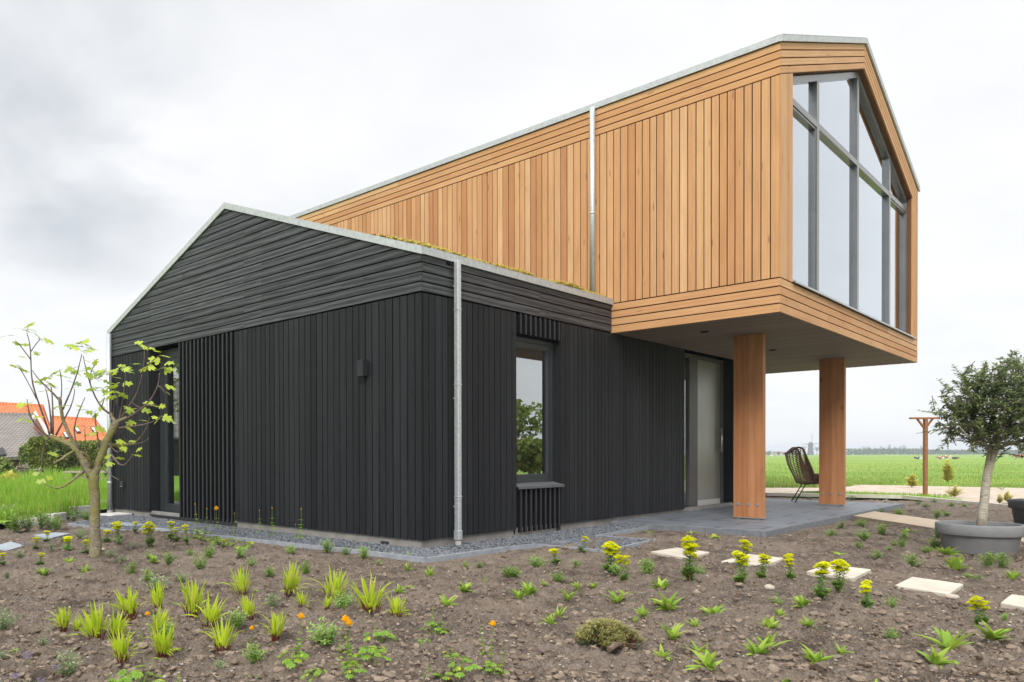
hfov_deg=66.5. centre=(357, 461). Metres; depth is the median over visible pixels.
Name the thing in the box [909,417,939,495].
timber post
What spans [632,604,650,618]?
leaf rosette
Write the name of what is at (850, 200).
gable window
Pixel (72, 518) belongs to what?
weed
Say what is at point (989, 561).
bushy seedling
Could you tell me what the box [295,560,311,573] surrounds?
bushy seedling
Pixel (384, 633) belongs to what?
lobed plant
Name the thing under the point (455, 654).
lobed plant
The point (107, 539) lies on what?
yellow spurge
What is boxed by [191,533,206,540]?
lobed plant
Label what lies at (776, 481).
meadow grass
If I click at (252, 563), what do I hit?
bushy seedling
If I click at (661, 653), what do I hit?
leaf rosette
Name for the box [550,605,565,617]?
leaf rosette
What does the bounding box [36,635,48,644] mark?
bushy seedling
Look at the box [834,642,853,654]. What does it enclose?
leaf rosette
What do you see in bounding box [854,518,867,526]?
bushy seedling
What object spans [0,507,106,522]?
lawn
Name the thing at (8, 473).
bush
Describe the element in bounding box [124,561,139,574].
bushy seedling
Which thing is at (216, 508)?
globeflower
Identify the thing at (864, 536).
bushy seedling
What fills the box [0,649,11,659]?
bushy seedling
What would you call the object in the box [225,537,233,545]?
lobed plant
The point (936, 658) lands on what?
leaf rosette
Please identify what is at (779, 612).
leaf rosette
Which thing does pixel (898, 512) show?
bushy seedling
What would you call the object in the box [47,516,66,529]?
weed
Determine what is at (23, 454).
hedge
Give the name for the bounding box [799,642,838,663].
leaf rosette
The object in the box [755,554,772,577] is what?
yellow spurge
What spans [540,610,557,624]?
leaf rosette
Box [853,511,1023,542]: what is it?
garden path
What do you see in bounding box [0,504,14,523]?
weed
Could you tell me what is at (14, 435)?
grey tiled barn
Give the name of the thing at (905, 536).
bushy seedling
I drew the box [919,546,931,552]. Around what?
bushy seedling
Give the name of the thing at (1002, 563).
bushy seedling
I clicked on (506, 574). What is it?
bushy seedling
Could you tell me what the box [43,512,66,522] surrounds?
concrete block
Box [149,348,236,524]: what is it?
glass door
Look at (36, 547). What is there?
yellow spurge
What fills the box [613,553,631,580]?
yellow spurge
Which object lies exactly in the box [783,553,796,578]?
yellow spurge
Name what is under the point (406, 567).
leaf rosette
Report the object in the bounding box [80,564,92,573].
leaf rosette
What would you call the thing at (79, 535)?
bushy seedling
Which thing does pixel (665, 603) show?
leaf rosette
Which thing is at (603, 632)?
dwarf spruce
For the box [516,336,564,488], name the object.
window
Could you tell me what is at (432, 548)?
gravel strip
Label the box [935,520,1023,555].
plant pot
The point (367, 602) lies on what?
grass tuft
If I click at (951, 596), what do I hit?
stone
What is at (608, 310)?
house
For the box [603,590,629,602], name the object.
leaf rosette
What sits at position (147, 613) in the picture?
globeflower
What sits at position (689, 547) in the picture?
yellow spurge
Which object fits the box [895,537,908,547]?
bushy seedling
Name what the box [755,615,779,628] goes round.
leaf rosette
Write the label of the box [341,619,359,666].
globeflower
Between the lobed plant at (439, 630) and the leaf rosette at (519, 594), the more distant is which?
the leaf rosette at (519, 594)
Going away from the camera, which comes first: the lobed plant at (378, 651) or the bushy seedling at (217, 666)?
the bushy seedling at (217, 666)
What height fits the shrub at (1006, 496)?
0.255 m
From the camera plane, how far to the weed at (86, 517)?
12.31 m
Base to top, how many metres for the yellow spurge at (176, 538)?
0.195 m
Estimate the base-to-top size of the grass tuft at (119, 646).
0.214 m
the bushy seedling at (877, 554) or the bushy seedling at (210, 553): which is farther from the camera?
the bushy seedling at (210, 553)
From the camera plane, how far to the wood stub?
4.02 m
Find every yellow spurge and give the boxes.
[0,552,5,565]
[32,537,40,549]
[35,553,44,564]
[42,530,52,541]
[61,536,72,550]
[79,539,88,553]
[102,529,110,541]
[112,521,124,540]
[132,522,138,531]
[140,521,156,546]
[167,521,175,537]
[171,527,180,541]
[181,524,189,544]
[548,548,561,564]
[578,535,589,552]
[601,541,620,572]
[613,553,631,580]
[680,535,699,580]
[731,550,749,583]
[737,539,752,566]
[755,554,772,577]
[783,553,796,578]
[812,561,832,598]
[829,559,850,592]
[859,580,874,607]
[966,596,990,624]
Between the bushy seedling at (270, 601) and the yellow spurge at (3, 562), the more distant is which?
the yellow spurge at (3, 562)
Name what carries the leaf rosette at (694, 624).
on the soil
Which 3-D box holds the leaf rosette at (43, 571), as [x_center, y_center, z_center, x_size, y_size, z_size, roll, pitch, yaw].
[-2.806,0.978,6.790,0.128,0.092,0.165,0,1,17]
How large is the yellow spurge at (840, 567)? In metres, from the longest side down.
0.253 x 0.144 x 0.134 m
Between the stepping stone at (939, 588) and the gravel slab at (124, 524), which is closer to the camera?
the stepping stone at (939, 588)
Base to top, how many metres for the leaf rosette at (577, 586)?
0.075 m
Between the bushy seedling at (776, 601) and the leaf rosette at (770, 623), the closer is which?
the leaf rosette at (770, 623)
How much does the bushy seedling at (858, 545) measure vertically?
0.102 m
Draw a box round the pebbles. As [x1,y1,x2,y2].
[0,527,1023,681]
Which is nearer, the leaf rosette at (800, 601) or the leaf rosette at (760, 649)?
the leaf rosette at (760, 649)
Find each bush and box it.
[0,455,14,474]
[0,469,19,480]
[14,462,29,473]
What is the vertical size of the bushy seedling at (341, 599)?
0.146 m
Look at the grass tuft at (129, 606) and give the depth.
4.95 m
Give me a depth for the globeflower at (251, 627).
4.05 m
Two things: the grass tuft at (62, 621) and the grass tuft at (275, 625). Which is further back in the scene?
the grass tuft at (62, 621)
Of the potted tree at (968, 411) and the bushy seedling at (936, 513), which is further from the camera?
the bushy seedling at (936, 513)
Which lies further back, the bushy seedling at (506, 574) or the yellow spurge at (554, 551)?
the yellow spurge at (554, 551)
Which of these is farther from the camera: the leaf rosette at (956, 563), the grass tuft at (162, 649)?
the leaf rosette at (956, 563)
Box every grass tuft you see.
[43,606,72,631]
[65,601,108,640]
[71,616,82,630]
[101,606,132,638]
[103,586,148,620]
[106,629,139,666]
[141,580,164,607]
[145,622,180,657]
[146,605,175,633]
[169,574,206,617]
[180,593,228,627]
[197,615,246,654]
[217,563,253,595]
[239,593,266,619]
[260,610,289,642]
[281,561,311,596]
[295,590,311,606]
[307,566,349,598]
[317,594,333,610]
[345,571,398,614]
[382,594,411,616]
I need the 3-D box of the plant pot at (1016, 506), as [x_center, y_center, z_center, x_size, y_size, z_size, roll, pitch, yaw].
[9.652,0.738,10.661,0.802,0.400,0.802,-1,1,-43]
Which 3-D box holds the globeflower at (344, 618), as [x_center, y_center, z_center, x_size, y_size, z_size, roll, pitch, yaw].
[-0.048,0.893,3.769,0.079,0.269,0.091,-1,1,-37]
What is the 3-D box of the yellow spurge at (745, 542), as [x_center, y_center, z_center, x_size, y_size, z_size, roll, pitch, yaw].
[3.576,0.860,7.027,0.171,0.290,0.139,4,-2,-1]
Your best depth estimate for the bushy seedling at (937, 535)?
9.24 m
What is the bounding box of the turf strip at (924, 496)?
[847,492,960,499]
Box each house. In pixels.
[0,402,105,460]
[106,34,919,547]
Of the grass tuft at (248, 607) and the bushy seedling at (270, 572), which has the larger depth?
the bushy seedling at (270, 572)
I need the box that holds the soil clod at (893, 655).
[885,651,900,661]
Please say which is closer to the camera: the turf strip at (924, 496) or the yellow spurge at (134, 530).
the yellow spurge at (134, 530)
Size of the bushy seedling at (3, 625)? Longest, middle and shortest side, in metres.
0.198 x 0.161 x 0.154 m
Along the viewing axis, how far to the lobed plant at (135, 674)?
3.57 m
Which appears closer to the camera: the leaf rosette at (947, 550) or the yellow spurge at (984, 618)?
the yellow spurge at (984, 618)
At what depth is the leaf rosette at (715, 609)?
5.01 m
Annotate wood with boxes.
[765,447,1023,454]
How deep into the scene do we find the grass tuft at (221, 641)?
4.14 m
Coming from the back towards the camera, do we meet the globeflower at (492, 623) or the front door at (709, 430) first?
the front door at (709, 430)
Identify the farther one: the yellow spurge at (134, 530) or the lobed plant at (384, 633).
the yellow spurge at (134, 530)
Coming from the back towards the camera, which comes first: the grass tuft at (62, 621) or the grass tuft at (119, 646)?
the grass tuft at (62, 621)
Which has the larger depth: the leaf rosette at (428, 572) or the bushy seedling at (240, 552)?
the bushy seedling at (240, 552)
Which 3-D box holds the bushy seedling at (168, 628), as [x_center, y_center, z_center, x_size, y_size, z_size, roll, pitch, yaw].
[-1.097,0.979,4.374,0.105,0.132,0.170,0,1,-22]
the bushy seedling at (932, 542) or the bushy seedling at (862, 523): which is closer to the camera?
the bushy seedling at (932, 542)
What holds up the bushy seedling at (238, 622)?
on the soil
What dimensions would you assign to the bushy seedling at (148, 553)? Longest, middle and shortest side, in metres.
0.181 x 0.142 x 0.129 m
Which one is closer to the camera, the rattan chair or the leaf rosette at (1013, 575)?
the leaf rosette at (1013, 575)
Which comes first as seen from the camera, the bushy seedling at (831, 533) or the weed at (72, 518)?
the bushy seedling at (831, 533)
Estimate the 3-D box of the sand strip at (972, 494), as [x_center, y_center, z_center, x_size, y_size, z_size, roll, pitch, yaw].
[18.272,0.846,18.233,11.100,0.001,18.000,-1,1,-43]
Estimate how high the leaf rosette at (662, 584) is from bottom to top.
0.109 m
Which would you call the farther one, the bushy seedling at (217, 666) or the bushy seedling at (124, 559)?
the bushy seedling at (124, 559)
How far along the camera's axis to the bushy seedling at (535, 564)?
7.22 m
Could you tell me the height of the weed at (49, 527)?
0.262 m
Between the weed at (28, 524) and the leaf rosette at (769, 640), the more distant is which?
the weed at (28, 524)
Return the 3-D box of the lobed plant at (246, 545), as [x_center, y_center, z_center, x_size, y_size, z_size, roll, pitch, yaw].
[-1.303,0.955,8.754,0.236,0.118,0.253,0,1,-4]
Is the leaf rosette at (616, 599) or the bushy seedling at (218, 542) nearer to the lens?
the leaf rosette at (616, 599)
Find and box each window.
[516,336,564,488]
[791,72,915,338]
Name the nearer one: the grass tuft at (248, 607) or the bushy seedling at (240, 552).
the grass tuft at (248, 607)
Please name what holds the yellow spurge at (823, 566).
on the soil
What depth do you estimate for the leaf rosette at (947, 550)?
7.66 m
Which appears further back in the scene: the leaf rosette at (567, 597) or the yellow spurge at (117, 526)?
the yellow spurge at (117, 526)
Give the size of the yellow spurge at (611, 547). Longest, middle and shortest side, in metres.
0.333 x 0.189 x 0.176 m
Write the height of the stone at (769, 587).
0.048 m
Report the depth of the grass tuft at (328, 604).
5.15 m
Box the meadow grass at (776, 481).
[765,461,1023,487]
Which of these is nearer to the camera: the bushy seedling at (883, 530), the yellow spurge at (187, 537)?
the yellow spurge at (187, 537)
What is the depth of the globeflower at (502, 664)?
3.61 m
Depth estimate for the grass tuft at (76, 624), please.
4.72 m
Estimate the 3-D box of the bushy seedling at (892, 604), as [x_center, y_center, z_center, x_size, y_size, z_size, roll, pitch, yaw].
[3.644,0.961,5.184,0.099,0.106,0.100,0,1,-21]
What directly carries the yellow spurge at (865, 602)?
on the soil
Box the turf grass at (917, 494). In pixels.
[818,490,952,497]
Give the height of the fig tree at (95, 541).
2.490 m
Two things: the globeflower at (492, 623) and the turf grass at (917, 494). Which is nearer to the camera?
the globeflower at (492, 623)
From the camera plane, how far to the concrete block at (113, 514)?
13.41 m
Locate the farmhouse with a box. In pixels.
[769,451,790,454]
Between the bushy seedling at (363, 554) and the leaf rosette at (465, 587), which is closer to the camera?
the leaf rosette at (465, 587)
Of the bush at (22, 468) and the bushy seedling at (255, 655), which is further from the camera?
the bush at (22, 468)
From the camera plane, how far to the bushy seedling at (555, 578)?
6.37 m
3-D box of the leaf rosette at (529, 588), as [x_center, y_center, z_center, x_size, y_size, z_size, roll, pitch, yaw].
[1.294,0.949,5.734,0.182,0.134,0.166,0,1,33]
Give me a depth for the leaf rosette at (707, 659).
3.70 m
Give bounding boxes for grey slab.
[0,542,23,550]
[34,532,69,538]
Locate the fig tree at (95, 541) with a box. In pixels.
[0,322,176,556]
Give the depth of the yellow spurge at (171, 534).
9.52 m
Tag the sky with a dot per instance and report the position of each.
(126, 125)
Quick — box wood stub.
[607,642,623,651]
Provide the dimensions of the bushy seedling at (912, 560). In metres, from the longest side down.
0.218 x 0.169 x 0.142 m
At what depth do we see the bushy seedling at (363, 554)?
7.73 m
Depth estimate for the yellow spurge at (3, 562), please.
7.12 m
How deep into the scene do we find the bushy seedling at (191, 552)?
8.03 m
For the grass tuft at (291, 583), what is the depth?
5.62 m
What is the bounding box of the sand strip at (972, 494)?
[765,485,1023,502]
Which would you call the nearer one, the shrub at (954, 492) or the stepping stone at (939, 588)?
the stepping stone at (939, 588)
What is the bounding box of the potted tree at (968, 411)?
[916,348,1023,525]
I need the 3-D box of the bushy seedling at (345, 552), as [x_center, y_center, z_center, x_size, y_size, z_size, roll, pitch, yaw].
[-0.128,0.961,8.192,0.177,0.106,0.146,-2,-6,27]
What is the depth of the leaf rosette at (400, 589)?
5.69 m
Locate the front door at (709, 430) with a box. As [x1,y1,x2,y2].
[698,360,721,505]
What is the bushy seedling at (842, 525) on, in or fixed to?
on the soil
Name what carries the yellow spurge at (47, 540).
on the soil
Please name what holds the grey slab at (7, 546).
on the soil
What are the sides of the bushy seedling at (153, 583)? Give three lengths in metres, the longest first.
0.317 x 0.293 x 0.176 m
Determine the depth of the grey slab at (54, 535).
10.02 m
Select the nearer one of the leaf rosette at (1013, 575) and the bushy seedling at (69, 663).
the bushy seedling at (69, 663)
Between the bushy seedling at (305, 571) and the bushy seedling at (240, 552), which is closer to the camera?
the bushy seedling at (305, 571)
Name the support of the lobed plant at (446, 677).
on the soil
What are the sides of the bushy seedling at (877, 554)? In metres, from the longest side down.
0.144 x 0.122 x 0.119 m
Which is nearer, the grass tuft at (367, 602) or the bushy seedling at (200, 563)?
the grass tuft at (367, 602)
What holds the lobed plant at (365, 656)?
on the soil
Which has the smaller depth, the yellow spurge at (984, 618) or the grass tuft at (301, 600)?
the yellow spurge at (984, 618)
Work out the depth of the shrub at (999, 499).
15.64 m
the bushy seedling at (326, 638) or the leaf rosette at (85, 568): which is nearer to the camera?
the bushy seedling at (326, 638)
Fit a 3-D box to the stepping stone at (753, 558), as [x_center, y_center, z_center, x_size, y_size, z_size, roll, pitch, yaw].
[3.932,0.985,7.497,0.752,0.050,0.416,-1,1,-43]
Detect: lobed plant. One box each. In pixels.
[105,674,131,681]
[115,657,165,681]
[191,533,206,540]
[207,536,221,544]
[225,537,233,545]
[234,539,253,548]
[275,648,309,668]
[300,667,327,681]
[341,662,366,679]
[352,646,392,662]
[360,646,386,656]
[362,629,396,641]
[416,638,431,644]
[419,621,448,633]
[433,669,453,681]
[442,649,459,657]
[448,656,479,678]
[479,663,507,675]
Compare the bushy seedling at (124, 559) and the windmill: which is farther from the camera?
the windmill
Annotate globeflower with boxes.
[144,611,157,637]
[192,503,203,534]
[214,506,218,531]
[247,625,253,657]
[291,613,306,657]
[334,629,343,659]
[340,615,353,665]
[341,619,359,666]
[479,620,483,655]
[484,620,496,665]
[496,641,508,673]
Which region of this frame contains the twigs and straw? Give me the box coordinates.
[5,524,1021,681]
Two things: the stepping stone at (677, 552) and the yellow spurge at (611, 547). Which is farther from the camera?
the stepping stone at (677, 552)
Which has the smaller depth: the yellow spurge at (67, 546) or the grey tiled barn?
the yellow spurge at (67, 546)
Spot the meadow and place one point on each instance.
(879, 459)
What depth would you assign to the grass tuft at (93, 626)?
4.46 m
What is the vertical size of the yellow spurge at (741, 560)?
0.288 m
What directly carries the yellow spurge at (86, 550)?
on the soil
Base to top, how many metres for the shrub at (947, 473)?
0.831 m
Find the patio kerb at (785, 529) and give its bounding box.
[611,498,904,536]
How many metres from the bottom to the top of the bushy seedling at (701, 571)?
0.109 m
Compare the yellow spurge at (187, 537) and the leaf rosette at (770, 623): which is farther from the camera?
the yellow spurge at (187, 537)
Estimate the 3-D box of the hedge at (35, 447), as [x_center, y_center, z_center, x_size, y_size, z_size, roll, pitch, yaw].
[-14.941,-0.159,36.539,1.558,2.364,1.556,0,1,-1]
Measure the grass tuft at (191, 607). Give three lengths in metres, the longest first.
0.374 x 0.329 x 0.289 m
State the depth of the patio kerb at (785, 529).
10.72 m
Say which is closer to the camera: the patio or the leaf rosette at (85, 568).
the leaf rosette at (85, 568)
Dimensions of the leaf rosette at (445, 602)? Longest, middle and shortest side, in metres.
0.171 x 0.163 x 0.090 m
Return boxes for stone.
[651,547,708,558]
[721,554,783,566]
[764,584,774,589]
[807,565,870,581]
[896,577,962,596]
[944,594,959,599]
[1000,594,1023,610]
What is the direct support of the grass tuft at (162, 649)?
on the soil
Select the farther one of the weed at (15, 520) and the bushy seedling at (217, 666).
the weed at (15, 520)
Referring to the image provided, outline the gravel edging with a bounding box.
[68,515,655,562]
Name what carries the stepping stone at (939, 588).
on the soil
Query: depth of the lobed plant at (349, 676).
3.53 m
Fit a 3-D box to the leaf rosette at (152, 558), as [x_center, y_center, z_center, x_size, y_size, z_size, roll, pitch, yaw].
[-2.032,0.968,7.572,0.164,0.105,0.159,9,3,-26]
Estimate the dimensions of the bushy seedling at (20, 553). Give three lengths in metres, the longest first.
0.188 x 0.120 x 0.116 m
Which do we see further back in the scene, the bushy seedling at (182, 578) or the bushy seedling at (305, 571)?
the bushy seedling at (305, 571)
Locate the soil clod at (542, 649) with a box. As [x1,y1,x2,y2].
[536,645,548,654]
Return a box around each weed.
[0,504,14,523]
[0,507,34,532]
[17,514,38,530]
[30,511,51,528]
[35,513,59,529]
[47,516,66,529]
[67,510,80,521]
[78,509,89,519]
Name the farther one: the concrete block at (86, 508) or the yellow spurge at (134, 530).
the concrete block at (86, 508)
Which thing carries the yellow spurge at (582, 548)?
on the soil
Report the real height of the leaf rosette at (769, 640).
0.131 m
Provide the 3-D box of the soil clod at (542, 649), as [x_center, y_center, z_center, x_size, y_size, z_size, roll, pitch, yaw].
[0.976,0.995,4.016,0.070,0.050,0.074,-1,1,-43]
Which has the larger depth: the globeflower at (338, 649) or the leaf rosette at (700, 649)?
the leaf rosette at (700, 649)
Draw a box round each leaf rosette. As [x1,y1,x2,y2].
[33,567,50,575]
[64,557,74,562]
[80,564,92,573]
[147,554,158,563]
[392,583,406,592]
[404,562,410,570]
[424,566,435,575]
[437,593,456,606]
[458,580,474,591]
[509,588,526,599]
[520,580,537,595]
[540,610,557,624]
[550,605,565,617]
[559,588,576,600]
[571,580,580,589]
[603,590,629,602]
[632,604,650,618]
[649,577,670,589]
[649,591,683,609]
[652,643,672,660]
[661,622,685,639]
[682,639,709,652]
[683,618,700,626]
[684,649,723,670]
[699,604,726,616]
[740,636,775,654]
[746,632,791,647]
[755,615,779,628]
[775,608,785,615]
[792,594,811,607]
[799,616,817,627]
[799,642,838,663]
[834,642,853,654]
[915,627,978,650]
[917,645,954,667]
[933,546,960,554]
[943,554,972,569]
[972,619,1012,640]
[1003,568,1022,579]
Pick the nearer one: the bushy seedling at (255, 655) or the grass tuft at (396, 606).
the bushy seedling at (255, 655)
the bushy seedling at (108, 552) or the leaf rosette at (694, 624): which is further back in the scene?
the bushy seedling at (108, 552)
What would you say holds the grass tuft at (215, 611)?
on the soil
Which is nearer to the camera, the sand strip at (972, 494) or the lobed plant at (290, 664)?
the lobed plant at (290, 664)
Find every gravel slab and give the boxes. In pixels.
[109,522,146,525]
[138,528,176,531]
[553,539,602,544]
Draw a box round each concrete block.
[30,517,38,525]
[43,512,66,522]
[67,505,89,517]
[100,512,131,516]
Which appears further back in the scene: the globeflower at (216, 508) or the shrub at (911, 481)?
the shrub at (911, 481)
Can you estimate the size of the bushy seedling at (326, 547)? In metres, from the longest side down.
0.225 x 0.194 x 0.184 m
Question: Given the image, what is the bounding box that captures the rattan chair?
[784,447,818,501]
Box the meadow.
[0,453,1023,529]
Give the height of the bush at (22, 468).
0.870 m
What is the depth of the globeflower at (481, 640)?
4.02 m
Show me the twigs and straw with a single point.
(509, 632)
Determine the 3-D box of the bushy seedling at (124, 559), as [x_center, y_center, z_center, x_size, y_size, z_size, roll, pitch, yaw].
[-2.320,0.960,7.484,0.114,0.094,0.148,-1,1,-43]
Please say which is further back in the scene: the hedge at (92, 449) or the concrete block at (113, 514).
the hedge at (92, 449)
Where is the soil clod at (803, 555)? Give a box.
[798,553,808,558]
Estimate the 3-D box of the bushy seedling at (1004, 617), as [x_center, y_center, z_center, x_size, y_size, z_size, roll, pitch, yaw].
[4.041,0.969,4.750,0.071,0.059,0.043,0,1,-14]
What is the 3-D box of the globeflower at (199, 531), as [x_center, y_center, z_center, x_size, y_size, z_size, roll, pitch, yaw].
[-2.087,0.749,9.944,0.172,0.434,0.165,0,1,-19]
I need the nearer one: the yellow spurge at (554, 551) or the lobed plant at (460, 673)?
the lobed plant at (460, 673)
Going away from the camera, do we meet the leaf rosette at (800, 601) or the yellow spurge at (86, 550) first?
the leaf rosette at (800, 601)
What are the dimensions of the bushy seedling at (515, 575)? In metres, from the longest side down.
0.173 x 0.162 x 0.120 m
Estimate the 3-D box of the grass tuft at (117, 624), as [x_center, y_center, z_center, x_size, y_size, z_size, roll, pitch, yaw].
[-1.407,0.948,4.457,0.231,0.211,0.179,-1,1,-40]
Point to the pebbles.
(742, 680)
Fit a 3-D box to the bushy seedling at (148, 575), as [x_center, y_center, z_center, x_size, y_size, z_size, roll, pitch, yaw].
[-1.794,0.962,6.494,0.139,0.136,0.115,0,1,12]
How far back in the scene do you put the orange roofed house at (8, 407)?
49.57 m
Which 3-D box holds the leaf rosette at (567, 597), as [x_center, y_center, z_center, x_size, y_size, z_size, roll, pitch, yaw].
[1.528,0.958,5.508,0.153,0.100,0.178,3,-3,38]
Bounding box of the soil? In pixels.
[0,497,1023,681]
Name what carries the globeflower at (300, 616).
on the soil
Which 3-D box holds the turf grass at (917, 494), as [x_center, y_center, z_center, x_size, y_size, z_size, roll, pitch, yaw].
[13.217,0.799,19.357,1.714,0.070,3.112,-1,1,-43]
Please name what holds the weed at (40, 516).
on the soil
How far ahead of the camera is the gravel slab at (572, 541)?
9.08 m
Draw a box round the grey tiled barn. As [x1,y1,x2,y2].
[0,411,51,466]
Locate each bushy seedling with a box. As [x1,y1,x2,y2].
[0,606,20,629]
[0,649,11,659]
[13,550,27,556]
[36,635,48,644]
[51,648,87,676]
[70,527,87,538]
[105,549,115,557]
[117,555,128,561]
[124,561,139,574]
[134,573,173,591]
[143,566,153,580]
[144,549,155,559]
[158,620,174,639]
[162,550,177,564]
[175,571,188,582]
[186,549,195,555]
[191,553,208,569]
[203,544,216,557]
[213,658,226,668]
[214,537,222,545]
[224,607,251,628]
[234,544,246,556]
[240,641,267,663]
[246,556,256,565]
[262,565,276,576]
[264,593,280,607]
[285,543,295,553]
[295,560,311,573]
[305,615,340,645]
[319,538,334,552]
[330,590,354,608]
[339,547,351,554]
[358,546,371,558]
[500,564,518,577]
[506,566,521,577]
[524,554,546,567]
[550,570,567,582]
[569,558,582,567]
[609,563,622,574]
[637,558,656,574]
[695,564,704,573]
[768,597,783,605]
[823,528,836,536]
[836,519,844,528]
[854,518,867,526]
[854,528,872,540]
[854,540,863,547]
[869,550,883,558]
[872,522,887,534]
[882,595,897,607]
[883,628,899,638]
[893,508,906,514]
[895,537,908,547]
[899,529,909,539]
[900,553,922,566]
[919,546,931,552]
[924,536,941,546]
[931,527,939,537]
[932,509,944,518]
[974,551,998,566]
[991,552,1013,567]
[999,612,1008,620]
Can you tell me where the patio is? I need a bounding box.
[610,499,900,530]
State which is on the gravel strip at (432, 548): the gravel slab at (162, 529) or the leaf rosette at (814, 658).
the gravel slab at (162, 529)
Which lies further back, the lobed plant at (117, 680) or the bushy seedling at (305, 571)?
the bushy seedling at (305, 571)
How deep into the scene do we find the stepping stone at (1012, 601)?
5.27 m
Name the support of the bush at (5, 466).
on the lawn at (1, 521)
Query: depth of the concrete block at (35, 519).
11.92 m
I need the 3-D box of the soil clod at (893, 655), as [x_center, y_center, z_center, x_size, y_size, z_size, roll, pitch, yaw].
[2.738,0.999,3.886,0.090,0.058,0.070,-1,1,-43]
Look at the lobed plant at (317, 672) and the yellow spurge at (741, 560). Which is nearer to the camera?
the lobed plant at (317, 672)
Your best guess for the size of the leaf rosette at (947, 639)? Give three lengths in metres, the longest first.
0.286 x 0.219 x 0.136 m
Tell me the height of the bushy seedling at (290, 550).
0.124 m
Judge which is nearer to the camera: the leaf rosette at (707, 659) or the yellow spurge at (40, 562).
the leaf rosette at (707, 659)
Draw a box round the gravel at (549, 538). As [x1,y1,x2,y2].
[74,515,648,557]
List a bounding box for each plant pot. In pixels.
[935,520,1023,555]
[1007,499,1023,523]
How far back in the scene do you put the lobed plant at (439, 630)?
4.50 m
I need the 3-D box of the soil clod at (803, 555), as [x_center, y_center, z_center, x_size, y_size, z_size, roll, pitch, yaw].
[4.565,0.974,7.773,0.100,0.078,0.094,-1,1,-43]
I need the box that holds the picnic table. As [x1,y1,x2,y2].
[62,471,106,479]
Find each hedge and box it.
[17,443,28,465]
[26,435,67,473]
[64,439,106,470]
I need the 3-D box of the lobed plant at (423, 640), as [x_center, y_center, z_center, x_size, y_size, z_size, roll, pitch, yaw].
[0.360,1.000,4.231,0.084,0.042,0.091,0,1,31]
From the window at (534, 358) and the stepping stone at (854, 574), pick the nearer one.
the stepping stone at (854, 574)
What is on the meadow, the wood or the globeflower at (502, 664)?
the wood
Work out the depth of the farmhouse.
521.26 m
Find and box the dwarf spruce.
[574,617,645,652]
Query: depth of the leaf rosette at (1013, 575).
6.47 m
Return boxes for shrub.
[906,473,919,486]
[941,459,955,481]
[943,485,965,496]
[995,494,1003,502]
[1002,490,1012,501]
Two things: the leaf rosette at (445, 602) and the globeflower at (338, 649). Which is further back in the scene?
the leaf rosette at (445, 602)
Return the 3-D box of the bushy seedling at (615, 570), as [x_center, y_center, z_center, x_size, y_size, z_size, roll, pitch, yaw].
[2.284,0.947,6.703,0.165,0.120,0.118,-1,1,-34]
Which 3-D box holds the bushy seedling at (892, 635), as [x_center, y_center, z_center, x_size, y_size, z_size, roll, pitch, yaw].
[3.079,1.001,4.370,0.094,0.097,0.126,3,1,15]
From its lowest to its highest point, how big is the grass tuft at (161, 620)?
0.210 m
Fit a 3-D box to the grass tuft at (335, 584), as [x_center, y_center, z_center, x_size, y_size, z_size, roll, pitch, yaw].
[-0.193,0.885,5.517,0.307,0.321,0.269,0,1,25]
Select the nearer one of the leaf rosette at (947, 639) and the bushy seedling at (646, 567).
the leaf rosette at (947, 639)
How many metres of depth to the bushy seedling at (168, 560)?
7.32 m
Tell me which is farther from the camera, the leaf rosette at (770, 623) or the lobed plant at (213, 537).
the lobed plant at (213, 537)
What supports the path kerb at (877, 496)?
on the soil
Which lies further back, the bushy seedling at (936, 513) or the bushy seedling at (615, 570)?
the bushy seedling at (936, 513)
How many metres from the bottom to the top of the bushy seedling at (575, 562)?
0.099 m
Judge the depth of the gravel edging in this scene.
8.64 m
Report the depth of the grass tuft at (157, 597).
5.27 m
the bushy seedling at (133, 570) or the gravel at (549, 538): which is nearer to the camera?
the bushy seedling at (133, 570)
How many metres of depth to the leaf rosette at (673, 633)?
4.43 m
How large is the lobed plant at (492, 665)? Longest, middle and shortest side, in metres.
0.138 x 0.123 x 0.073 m
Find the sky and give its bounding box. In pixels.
[0,0,1023,453]
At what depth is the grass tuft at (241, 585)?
5.69 m
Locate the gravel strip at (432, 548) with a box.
[137,521,642,552]
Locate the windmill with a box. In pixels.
[807,442,818,454]
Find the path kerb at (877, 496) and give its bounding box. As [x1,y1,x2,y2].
[765,492,1007,505]
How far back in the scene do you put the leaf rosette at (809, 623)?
4.66 m
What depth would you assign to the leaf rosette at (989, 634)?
4.20 m
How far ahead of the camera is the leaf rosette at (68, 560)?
7.51 m

